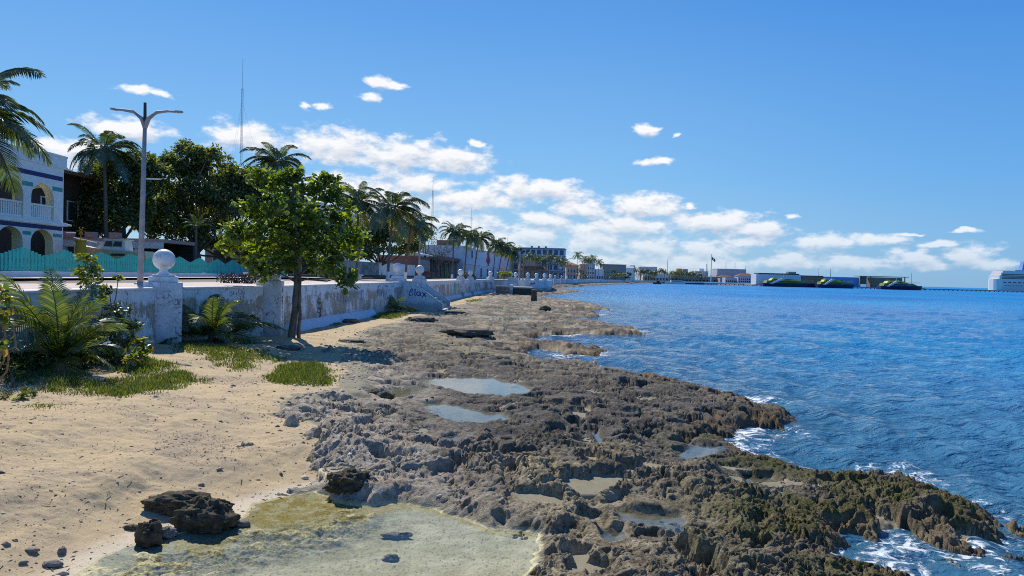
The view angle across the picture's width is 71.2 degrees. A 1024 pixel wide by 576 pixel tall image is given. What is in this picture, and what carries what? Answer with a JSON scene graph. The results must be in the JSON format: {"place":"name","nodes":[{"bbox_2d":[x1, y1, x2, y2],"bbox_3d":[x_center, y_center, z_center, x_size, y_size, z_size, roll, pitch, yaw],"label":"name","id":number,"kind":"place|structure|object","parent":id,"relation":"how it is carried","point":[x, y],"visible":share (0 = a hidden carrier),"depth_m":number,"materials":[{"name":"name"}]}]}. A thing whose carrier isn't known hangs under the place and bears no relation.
{"place":"outdoors","nodes":[
{"label":"outdoors","id":0,"kind":"place"},
{"bbox_2d":[0,143,72,271],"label":"arched house","id":1,"kind":"structure","parent":0,"point":[23,218],"depth_m":47.41,"materials":[{"name":"white paint"}]},
{"bbox_2d":[7,277,339,277],"bbox_3d":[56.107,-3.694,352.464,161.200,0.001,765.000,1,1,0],"label":"pavement","id":2,"kind":"structure","parent":0,"point":[147,277],"depth_m":42.99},
{"bbox_2d":[0,247,145,278],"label":"picket fence","id":3,"kind":"object","parent":2,"relation":"on","point":[125,265],"visible":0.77,"depth_m":37.58,"materials":[{"name":"teal paint"}]},
{"bbox_2d":[144,257,287,277],"bbox_3d":[-23.967,-1.642,61.288,0.300,1.544,29.405,1,1,0],"label":"picket fence","id":4,"kind":"object","parent":2,"relation":"on","point":[198,267],"visible":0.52,"depth_m":54.68,"materials":[{"name":"teal paint"}]},
{"bbox_2d":[317,258,378,278],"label":"street wall","id":5,"kind":"structure","parent":2,"relation":"on","point":[368,270],"depth_m":90.66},
{"bbox_2d":[337,215,430,278],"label":"broadleaf tree","id":6,"kind":"object","parent":2,"relation":"on","point":[372,247],"visible":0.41,"depth_m":96.47,"materials":[{"name":"green plant"}]},
{"bbox_2d":[377,262,414,278],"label":"street wall","id":7,"kind":"structure","parent":2,"relation":"on","point":[410,271],"depth_m":103.76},
{"bbox_2d":[420,238,455,277],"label":"bare tree","id":8,"kind":"object","parent":2,"relation":"on","point":[440,259],"visible":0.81,"depth_m":129.84,"materials":[{"name":"brown plant"}]},
{"bbox_2d":[0,298,483,410],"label":"grass","id":9,"kind":"structure","parent":0,"point":[310,371],"depth_m":16.30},
{"bbox_2d":[0,278,520,282],"bbox_3d":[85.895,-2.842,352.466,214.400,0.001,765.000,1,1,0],"label":"road","id":10,"kind":"structure","parent":0,"point":[135,281],"depth_m":39.17,"materials":[{"name":"asphalt"}]},
{"bbox_2d":[335,181,385,278],"bbox_3d":[-13.440,-4.910,61.928,5.101,8.371,5.663,1,1,0],"label":"palm tree","id":11,"kind":"object","parent":10,"relation":"on","point":[360,201],"visible":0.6,"depth_m":61.21,"materials":[{"name":"green plant"}]},
{"bbox_2d":[485,237,506,276],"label":"palm tree","id":12,"kind":"object","parent":10,"relation":"on","point":[497,244],"visible":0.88,"depth_m":164.48,"materials":[{"name":"green plant"}]},
{"bbox_2d":[492,240,515,278],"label":"palm tree","id":13,"kind":"object","parent":10,"relation":"on","point":[508,247],"visible":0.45,"depth_m":169.45,"materials":[{"name":"green plant"}]},
{"bbox_2d":[498,245,521,278],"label":"palm tree","id":14,"kind":"object","parent":10,"relation":"on","point":[514,253],"visible":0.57,"depth_m":175.24,"materials":[{"name":"green plant"}]},
{"bbox_2d":[578,264,587,278],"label":"pale house","id":15,"kind":"structure","parent":10,"relation":"on","point":[584,267],"depth_m":439.85,"materials":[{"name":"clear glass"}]},
{"bbox_2d":[586,261,594,278],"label":"grey white house","id":16,"kind":"structure","parent":10,"relation":"on","point":[589,274],"depth_m":469.85,"materials":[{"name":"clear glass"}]},
{"bbox_2d":[1,279,691,289],"bbox_3d":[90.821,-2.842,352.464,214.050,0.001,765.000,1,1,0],"label":"promenade","id":17,"kind":"structure","parent":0,"point":[37,286],"depth_m":27.26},
{"bbox_2d":[110,102,182,283],"bbox_3d":[-13.060,-3.359,25.454,2.542,6.459,0.400,1,1,0],"label":"street lamp","id":18,"kind":"object","parent":17,"relation":"on","point":[144,120],"visible":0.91,"depth_m":25.39,"materials":[{"name":"metal"}]},
{"bbox_2d":[216,272,259,283],"bbox_3d":[-12.186,-0.439,31.934,2.215,0.607,0.926,1,1,0],"label":"purple shrub","id":19,"kind":"object","parent":17,"relation":"on","point":[235,279],"visible":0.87,"depth_m":31.89,"materials":[{"name":"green plant"}]},
{"bbox_2d":[360,187,429,280],"bbox_3d":[-9.520,-4.299,57.592,5.239,7.494,5.448,2,1,17],"label":"palm tree","id":20,"kind":"object","parent":17,"relation":"on","point":[389,210],"visible":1,"depth_m":57.25,"materials":[{"name":"green plant"}]},
{"bbox_2d":[386,211,438,280],"bbox_3d":[-9.111,-3.825,65.106,4.878,6.328,4.809,1,1,0],"label":"palm tree","id":21,"kind":"object","parent":17,"relation":"on","point":[411,234],"visible":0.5,"depth_m":64.87,"materials":[{"name":"green plant"}]},
{"bbox_2d":[439,221,471,278],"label":"palm tree","id":22,"kind":"object","parent":17,"relation":"on","point":[454,234],"visible":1,"depth_m":107.76,"materials":[{"name":"green plant"}]},
{"bbox_2d":[452,227,482,275],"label":"palm tree","id":23,"kind":"object","parent":17,"relation":"on","point":[474,238],"visible":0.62,"depth_m":112.72,"materials":[{"name":"green plant"}]},
{"bbox_2d":[464,230,494,274],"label":"palm tree","id":24,"kind":"object","parent":17,"relation":"on","point":[482,237],"visible":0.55,"depth_m":117.29,"materials":[{"name":"green plant"}]},
{"bbox_2d":[518,259,546,278],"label":"salmon building","id":25,"kind":"structure","parent":17,"relation":"on","point":[532,266],"depth_m":249.89,"materials":[{"name":"paint"}]},
{"bbox_2d":[565,263,579,278],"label":"orange roof house","id":26,"kind":"structure","parent":17,"relation":"on","point":[570,271],"depth_m":364.88,"materials":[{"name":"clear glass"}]},
{"bbox_2d":[595,269,603,279],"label":"white shop","id":27,"kind":"structure","parent":17,"relation":"on","point":[600,276],"depth_m":469.88,"materials":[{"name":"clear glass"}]},
{"bbox_2d":[600,264,625,279],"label":"long flat building","id":28,"kind":"structure","parent":17,"relation":"on","point":[619,268],"depth_m":559.81,"materials":[{"name":"grey concrete"}]},
{"bbox_2d":[0,278,1023,575],"bbox_3d":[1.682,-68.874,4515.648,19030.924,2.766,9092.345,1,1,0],"label":"ground","id":29,"kind":"structure","parent":0,"point":[660,470],"depth_m":10.21,"materials":[{"name":"sand"}]},
{"bbox_2d":[0,283,19,379],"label":"sea grape bush","id":30,"kind":"object","parent":29,"relation":"on","point":[5,319],"visible":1,"depth_m":9.56,"materials":[{"name":"green plant"}]},
{"bbox_2d":[0,361,37,402],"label":"beach vine","id":31,"kind":"object","parent":29,"relation":"on","point":[26,392],"visible":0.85,"depth_m":12.97,"materials":[{"name":"green plant"}]},
{"bbox_2d":[42,560,63,567],"bbox_3d":[-4.643,2.792,7.233,0.221,0.074,0.121,1,1,0],"label":"stone","id":32,"kind":"object","parent":29,"relation":"on","point":[53,563],"visible":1,"depth_m":7.20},
{"bbox_2d":[0,335,126,374],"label":"thicket","id":33,"kind":"object","parent":29,"relation":"on","point":[111,358],"visible":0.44,"depth_m":15.28,"materials":[{"name":"green plant"}]},
{"bbox_2d":[0,268,131,375],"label":"young palm","id":34,"kind":"object","parent":29,"relation":"on","point":[65,332],"visible":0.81,"depth_m":15.53,"materials":[{"name":"green plant"}]},
{"bbox_2d":[0,287,155,356],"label":"sea wall","id":35,"kind":"structure","parent":29,"relation":"on","point":[141,300],"depth_m":20.32,"materials":[{"name":"white paint"}]},
{"bbox_2d":[70,252,124,323],"bbox_3d":[-10.968,0.456,18.692,1.142,2.762,2.638,1,1,-37],"label":"sea grape bush","id":36,"kind":"object","parent":29,"relation":"on","point":[94,268],"visible":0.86,"depth_m":17.95,"materials":[{"name":"green plant"}]},
{"bbox_2d":[90,285,145,352],"bbox_3d":[-9.767,0.904,17.596,1.687,1.924,1.174,2,1,42],"label":"sea grape bush","id":37,"kind":"object","parent":29,"relation":"on","point":[134,327],"visible":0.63,"depth_m":17.62,"materials":[{"name":"green plant"}]},
{"bbox_2d":[118,334,153,366],"bbox_3d":[-8.873,1.499,17.166,0.651,0.812,2.266,1,1,-10],"label":"sea grape bush","id":38,"kind":"object","parent":29,"relation":"on","point":[136,355],"visible":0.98,"depth_m":16.67,"materials":[{"name":"green plant"}]},
{"bbox_2d":[134,518,162,548],"bbox_3d":[-4.037,2.751,7.939,0.285,0.361,0.330,1,1,-29],"label":"rock","id":39,"kind":"object","parent":29,"relation":"on","point":[147,534],"visible":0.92,"depth_m":7.88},
{"bbox_2d":[143,249,182,343],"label":"ball pillar","id":40,"kind":"structure","parent":29,"relation":"on","point":[168,300],"depth_m":21.88,"materials":[{"name":"white paint"}]},
{"bbox_2d":[162,525,177,538],"bbox_3d":[-3.963,2.797,8.149,0.261,0.183,0.234,1,1,-38],"label":"rock","id":41,"kind":"object","parent":29,"relation":"on","point":[169,532],"visible":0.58,"depth_m":8.11,"materials":[{"name":"grey stone"}]},
{"bbox_2d":[0,343,341,574],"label":"pebbles","id":42,"kind":"object","parent":29,"relation":"on","point":[16,539],"visible":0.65,"depth_m":10.23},
{"bbox_2d":[0,328,354,571],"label":"dry weed","id":43,"kind":"object","parent":29,"relation":"on","point":[173,433],"visible":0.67,"depth_m":11.36,"materials":[{"name":"brown plant"}]},
{"bbox_2d":[140,490,234,516],"bbox_3d":[-4.039,2.707,8.892,1.130,0.363,0.493,1,1,-9],"label":"rock","id":44,"kind":"object","parent":29,"relation":"on","point":[168,503],"visible":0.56,"depth_m":8.74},
{"bbox_2d":[167,495,240,534],"bbox_3d":[-3.633,2.768,8.507,0.803,0.621,0.596,1,1,-6],"label":"rock","id":45,"kind":"object","parent":29,"relation":"on","point":[201,515],"visible":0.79,"depth_m":8.32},
{"bbox_2d":[158,291,285,344],"bbox_3d":[-9.964,1.206,23.360,3.261,2.308,4.161,2,1,24],"label":"young palm","id":46,"kind":"object","parent":29,"relation":"on","point":[216,325],"visible":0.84,"depth_m":23.16,"materials":[{"name":"green plant"}]},
{"bbox_2d":[182,285,263,340],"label":"sea wall","id":47,"kind":"structure","parent":29,"relation":"on","point":[250,297],"depth_m":25.37,"materials":[{"name":"white paint"}]},
{"bbox_2d":[256,253,283,335],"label":"ball pillar","id":48,"kind":"structure","parent":29,"relation":"on","point":[273,300],"depth_m":27.70,"materials":[{"name":"white paint"}]},
{"bbox_2d":[275,345,301,350],"bbox_3d":[-7.307,2.000,23.354,0.938,0.204,0.592,1,1,0],"label":"slab","id":49,"kind":"object","parent":29,"relation":"on","point":[291,348],"depth_m":23.18,"materials":[{"name":"stone"}]},
{"bbox_2d":[214,163,372,337],"bbox_3d":[-8.348,-1.280,26.681,6.188,6.732,3.990,1,1,0],"label":"almond tree","id":50,"kind":"object","parent":29,"relation":"on","point":[294,240],"visible":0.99,"depth_m":26.63,"materials":[{"name":"green plant"}]},
{"bbox_2d":[0,327,636,574],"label":"rubble","id":51,"kind":"object","parent":29,"relation":"on","point":[24,561],"visible":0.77,"depth_m":12.36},
{"bbox_2d":[283,282,401,331],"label":"sea wall","id":52,"kind":"structure","parent":29,"relation":"on","point":[325,304],"depth_m":36.82,"materials":[{"name":"white paint"}]},
{"bbox_2d":[322,466,377,495],"bbox_3d":[-2.231,2.666,9.791,0.713,0.423,0.551,2,1,28],"label":"rock","id":53,"kind":"object","parent":29,"relation":"on","point":[351,480],"visible":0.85,"depth_m":9.65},
{"bbox_2d":[338,339,365,343],"bbox_3d":[-6.124,2.073,27.441,1.094,0.170,0.688,1,1,0],"label":"slab","id":54,"kind":"object","parent":29,"relation":"on","point":[353,340],"depth_m":27.26,"materials":[{"name":"stone"}]},
{"bbox_2d":[377,390,394,399],"bbox_3d":[-2.899,2.486,16.331,0.491,0.299,0.403,1,1,0],"label":"rock","id":55,"kind":"object","parent":29,"relation":"on","point":[386,394],"visible":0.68,"depth_m":16.20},
{"bbox_2d":[389,263,405,305],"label":"ball pillar","id":56,"kind":"structure","parent":29,"relation":"on","point":[397,268],"depth_m":52.86,"materials":[{"name":"white paint"}]},
{"bbox_2d":[387,295,417,312],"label":"young palm","id":57,"kind":"object","parent":29,"relation":"on","point":[391,305],"visible":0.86,"depth_m":48.53,"materials":[{"name":"green plant"}]},
{"bbox_2d":[412,265,426,290],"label":"ball pillar","id":58,"kind":"structure","parent":29,"relation":"on","point":[420,279],"depth_m":59.10,"materials":[{"name":"white paint"}]},
{"bbox_2d":[405,316,437,321],"bbox_3d":[-5.318,1.905,41.536,1.863,0.434,1.916,1,1,-42],"label":"slab","id":59,"kind":"object","parent":29,"relation":"on","point":[423,319],"depth_m":40.95,"materials":[{"name":"stone"}]},
{"bbox_2d":[404,280,451,310],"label":"beach steps","id":60,"kind":"structure","parent":29,"relation":"on","point":[418,298],"depth_m":53.13,"materials":[{"name":"concrete"}]},
{"bbox_2d":[427,279,495,299],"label":"sea wall","id":61,"kind":"structure","parent":29,"relation":"on","point":[449,289],"depth_m":86.56,"materials":[{"name":"white paint"}]},
{"bbox_2d":[456,269,464,296],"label":"ball pillar","id":62,"kind":"structure","parent":61,"relation":"attached to","point":[460,276],"depth_m":90.01,"materials":[{"name":"white paint"}]},
{"bbox_2d":[466,270,473,294],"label":"ball pillar","id":63,"kind":"structure","parent":61,"relation":"attached to","point":[470,277],"depth_m":100.50,"materials":[{"name":"white paint"}]},
{"bbox_2d":[438,328,493,337],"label":"slab","id":64,"kind":"structure","parent":29,"relation":"on","point":[474,332],"depth_m":32.70,"materials":[{"name":"stone"}]},
{"bbox_2d":[496,285,512,293],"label":"landing steps","id":65,"kind":"structure","parent":29,"relation":"on","point":[504,289],"depth_m":112.92,"materials":[{"name":"stone"}]},
{"bbox_2d":[494,279,537,290],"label":"sea wall","id":66,"kind":"structure","parent":29,"relation":"on","point":[504,282],"depth_m":125.44,"materials":[{"name":"white paint"}]},
{"bbox_2d":[513,286,532,294],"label":"landing block","id":67,"kind":"structure","parent":29,"relation":"on","point":[522,290],"depth_m":112.22,"materials":[{"name":"concrete"}]},
{"bbox_2d":[512,279,535,287],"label":"landing parapet","id":68,"kind":"structure","parent":29,"relation":"on","point":[529,283],"depth_m":121.50,"materials":[{"name":"white paint"}]},
{"bbox_2d":[538,280,551,290],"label":"sea wall","id":69,"kind":"structure","parent":29,"relation":"on","point":[541,285],"depth_m":145.71,"materials":[{"name":"white paint"}]},
{"bbox_2d":[568,280,600,283],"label":"sea wall","id":70,"kind":"structure","parent":29,"relation":"on","point":[582,281],"depth_m":354.44,"materials":[{"name":"white paint"}]},
{"bbox_2d":[601,280,703,282],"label":"sea wall","id":71,"kind":"structure","parent":29,"relation":"on","point":[608,281],"depth_m":592.37,"materials":[{"name":"white paint"}]},
{"bbox_2d":[489,316,534,320],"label":"tide pool water","id":72,"kind":"structure","parent":0,"point":[503,318],"depth_m":49.01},
{"bbox_2d":[0,0,1023,287],"label":"sky","id":73,"kind":"structure","parent":0,"point":[849,138],"materials":[{"name":"blue"}]},
{"bbox_2d":[527,282,1023,575],"bbox_3d":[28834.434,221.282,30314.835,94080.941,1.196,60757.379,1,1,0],"label":"sea water","id":74,"kind":"structure","parent":0,"point":[924,386],"depth_m":26.05,"materials":[{"name":"liquid"}]},
{"bbox_2d":[760,277,816,287],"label":"ferry","id":75,"kind":"object","parent":74,"relation":"on","point":[777,282],"visible":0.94,"depth_m":608.16,"materials":[{"name":"blue paint"}]},
{"bbox_2d":[814,278,854,288],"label":"ferry","id":76,"kind":"object","parent":74,"relation":"on","point":[831,283],"visible":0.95,"depth_m":602.30,"materials":[{"name":"blue paint"}]},
{"bbox_2d":[745,284,924,288],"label":"quay","id":77,"kind":"structure","parent":74,"relation":"in","point":[854,287],"depth_m":639.95,"materials":[{"name":"concrete"}]},
{"bbox_2d":[751,272,800,283],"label":"white terminal","id":78,"kind":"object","parent":77,"relation":"on","point":[757,278],"visible":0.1,"depth_m":649.83,"materials":[{"name":"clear glass"}]},
{"bbox_2d":[801,275,822,282],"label":"timber terminal","id":79,"kind":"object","parent":77,"relation":"on","point":[810,279],"visible":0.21,"depth_m":649.84,"materials":[{"name":"brown wood"}]},
{"bbox_2d":[823,277,858,286],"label":"blue terminal","id":80,"kind":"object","parent":77,"relation":"on","point":[855,280],"visible":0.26,"depth_m":647.84,"materials":[{"name":"blue paint"}]},
{"bbox_2d":[858,276,908,286],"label":"slatted terminal","id":81,"kind":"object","parent":77,"relation":"on","point":[871,281],"visible":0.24,"depth_m":645.86,"materials":[{"name":"brown wood"}]},
{"bbox_2d":[876,277,921,289],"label":"ferry","id":82,"kind":"object","parent":74,"relation":"on","point":[894,285],"visible":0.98,"depth_m":596.26,"materials":[{"name":"blue paint"}]},
{"bbox_2d":[924,289,1023,292],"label":"quay","id":83,"kind":"structure","parent":74,"relation":"in","point":[974,290],"depth_m":639.95,"materials":[{"name":"concrete"}]},
{"bbox_2d":[988,261,1023,290],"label":"cruise ship","id":84,"kind":"object","parent":74,"relation":"on","point":[1012,280],"visible":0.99,"depth_m":1284.98,"materials":[{"name":"white metal"}]},
{"label":"town ground","id":85,"kind":"structure","parent":0,"visible":0},
{"bbox_2d":[0,128,97,270],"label":"brown house","id":86,"kind":"structure","parent":85,"relation":"on","point":[72,185],"depth_m":61.00,"materials":[{"name":"clear"}]},
{"bbox_2d":[66,200,78,221],"bbox_3d":[-38.861,-6.766,63.115,0.210,1.760,1.560,1,1,0],"label":"window","id":87,"kind":"structure","parent":86,"relation":"in","point":[70,204],"depth_m":62.95,"materials":[{"name":"black glass"}]},
{"bbox_2d":[128,137,256,258],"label":"broadleaf tree","id":88,"kind":"object","parent":85,"relation":"on","point":[193,172],"visible":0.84,"depth_m":68.77,"materials":[{"name":"green plant"}]},
{"bbox_2d":[159,162,321,263],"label":"broadleaf tree","id":89,"kind":"object","parent":85,"relation":"on","point":[216,239],"visible":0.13,"depth_m":72.33,"materials":[{"name":"green plant"}]},
{"bbox_2d":[231,73,255,163],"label":"antenna mast","id":90,"kind":"object","parent":85,"relation":"on","point":[241,121],"visible":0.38,"depth_m":149.39,"materials":[{"name":"grey metal"}]},
{"bbox_2d":[205,239,328,278],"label":"shaded house","id":91,"kind":"structure","parent":85,"relation":"on","point":[210,260],"depth_m":83.94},
{"bbox_2d":[301,251,315,274],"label":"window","id":92,"kind":"structure","parent":91,"relation":"in","point":[308,271],"depth_m":83.92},
{"bbox_2d":[239,142,311,188],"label":"palm tree","id":93,"kind":"object","parent":85,"relation":"on","point":[273,159],"visible":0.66,"depth_m":74.91,"materials":[{"name":"green plant"}]},
{"bbox_2d":[289,203,358,260],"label":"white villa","id":94,"kind":"object","parent":85,"relation":"on","point":[321,204],"visible":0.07,"depth_m":99.86,"materials":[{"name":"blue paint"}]},
{"bbox_2d":[377,249,433,278],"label":"kiosk","id":95,"kind":"object","parent":85,"relation":"on","point":[413,260],"visible":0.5,"depth_m":120.01,"materials":[{"name":"metal"}]},
{"bbox_2d":[429,254,459,277],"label":"beach bar","id":96,"kind":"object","parent":85,"relation":"on","point":[442,275],"visible":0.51,"depth_m":151.67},
{"bbox_2d":[408,240,509,278],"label":"white block","id":97,"kind":"structure","parent":85,"relation":"on","point":[484,264],"depth_m":179.28,"materials":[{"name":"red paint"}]},
{"bbox_2d":[514,246,566,278],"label":"glass hotel","id":98,"kind":"structure","parent":85,"relation":"on","point":[555,269],"depth_m":299.80,"materials":[{"name":"blue glass"}]},
{"bbox_2d":[641,274,670,280],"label":"pale store","id":99,"kind":"structure","parent":85,"relation":"on","point":[660,277],"depth_m":751.84,"materials":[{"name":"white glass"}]},
{"bbox_2d":[669,276,716,281],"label":"quay shops","id":100,"kind":"structure","parent":85,"relation":"on","point":[692,278],"depth_m":744.86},
{"bbox_2d":[712,269,744,277],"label":"lilac warehouse","id":101,"kind":"structure","parent":85,"relation":"on","point":[729,272],"depth_m":799.73,"materials":[{"name":"purple glass"}]},
{"bbox_2d":[734,273,750,282],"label":"harbour hall","id":102,"kind":"structure","parent":85,"relation":"on","point":[743,278],"depth_m":699.90,"materials":[{"name":"paint"}]},
{"label":"tide pool water","id":103,"kind":"structure","parent":0,"visible":0},
{"bbox_2d":[235,519,250,527],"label":"stone","id":104,"kind":"object","parent":103,"relation":"in","point":[243,523],"visible":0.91,"depth_m":8.54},
{"bbox_2d":[381,554,399,561],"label":"stone","id":105,"kind":"object","parent":103,"relation":"in","point":[390,557],"visible":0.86,"depth_m":7.76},
{"bbox_2d":[380,531,412,540],"bbox_3d":[-1.365,2.945,8.432,0.392,0.128,0.168,1,1,0],"label":"stone","id":106,"kind":"object","parent":103,"relation":"in","point":[393,535],"visible":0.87,"depth_m":8.40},
{"label":"lawn","id":107,"kind":"structure","parent":0,"visible":0},
{"bbox_2d":[0,67,54,194],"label":"palm tree","id":108,"kind":"object","parent":107,"relation":"on","point":[11,127],"visible":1,"depth_m":37.57,"materials":[{"name":"green plant"}]},
{"bbox_2d":[63,227,87,271],"bbox_3d":[-29.565,-2.537,48.977,2.100,3.255,2.100,1,1,0],"label":"yellow monument","id":109,"kind":"object","parent":107,"relation":"on","point":[80,245],"visible":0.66,"depth_m":48.74,"materials":[{"name":"paint"}]},
{"bbox_2d":[67,123,141,237],"bbox_3d":[-35.042,-7.501,61.692,5.930,12.515,6.166,1,1,-24],"label":"palm tree","id":110,"kind":"object","parent":107,"relation":"on","point":[94,152],"visible":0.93,"depth_m":61.21,"materials":[{"name":"green plant"}]},
{"bbox_2d":[72,204,150,237],"bbox_3d":[-37.027,-5.710,63.799,9.929,9.196,3.283,2,1,15],"label":"broadleaf tree","id":111,"kind":"object","parent":107,"relation":"on","point":[92,225],"visible":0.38,"depth_m":63.27,"materials":[{"name":"green plant"}]},
{"bbox_2d":[73,237,154,271],"bbox_3d":[-28.527,-2.228,50.963,5.164,2.624,1.960,1,1,-6],"label":"yard boat","id":112,"kind":"object","parent":107,"relation":"on","point":[116,248],"visible":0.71,"depth_m":50.33,"materials":[{"name":"white paint"}]},
{"bbox_2d":[69,149,177,237],"bbox_3d":[-36.421,-7.013,65.609,11.409,11.663,7.481,1,1,0],"label":"broadleaf tree","id":113,"kind":"object","parent":107,"relation":"on","point":[120,202],"visible":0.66,"depth_m":64.22,"materials":[{"name":"green plant"}]},
{"bbox_2d":[62,231,194,272],"bbox_3d":[-32.505,-2.864,60.925,8.304,3.380,6.100,1,1,0],"label":"carport","id":114,"kind":"object","parent":107,"relation":"on","point":[184,250],"visible":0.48,"depth_m":57.96,"materials":[{"name":"paint"}]},
{"bbox_2d":[181,213,213,258],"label":"yard palm","id":115,"kind":"object","parent":107,"relation":"on","point":[196,225],"visible":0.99,"depth_m":59.87,"materials":[{"name":"green plant"}]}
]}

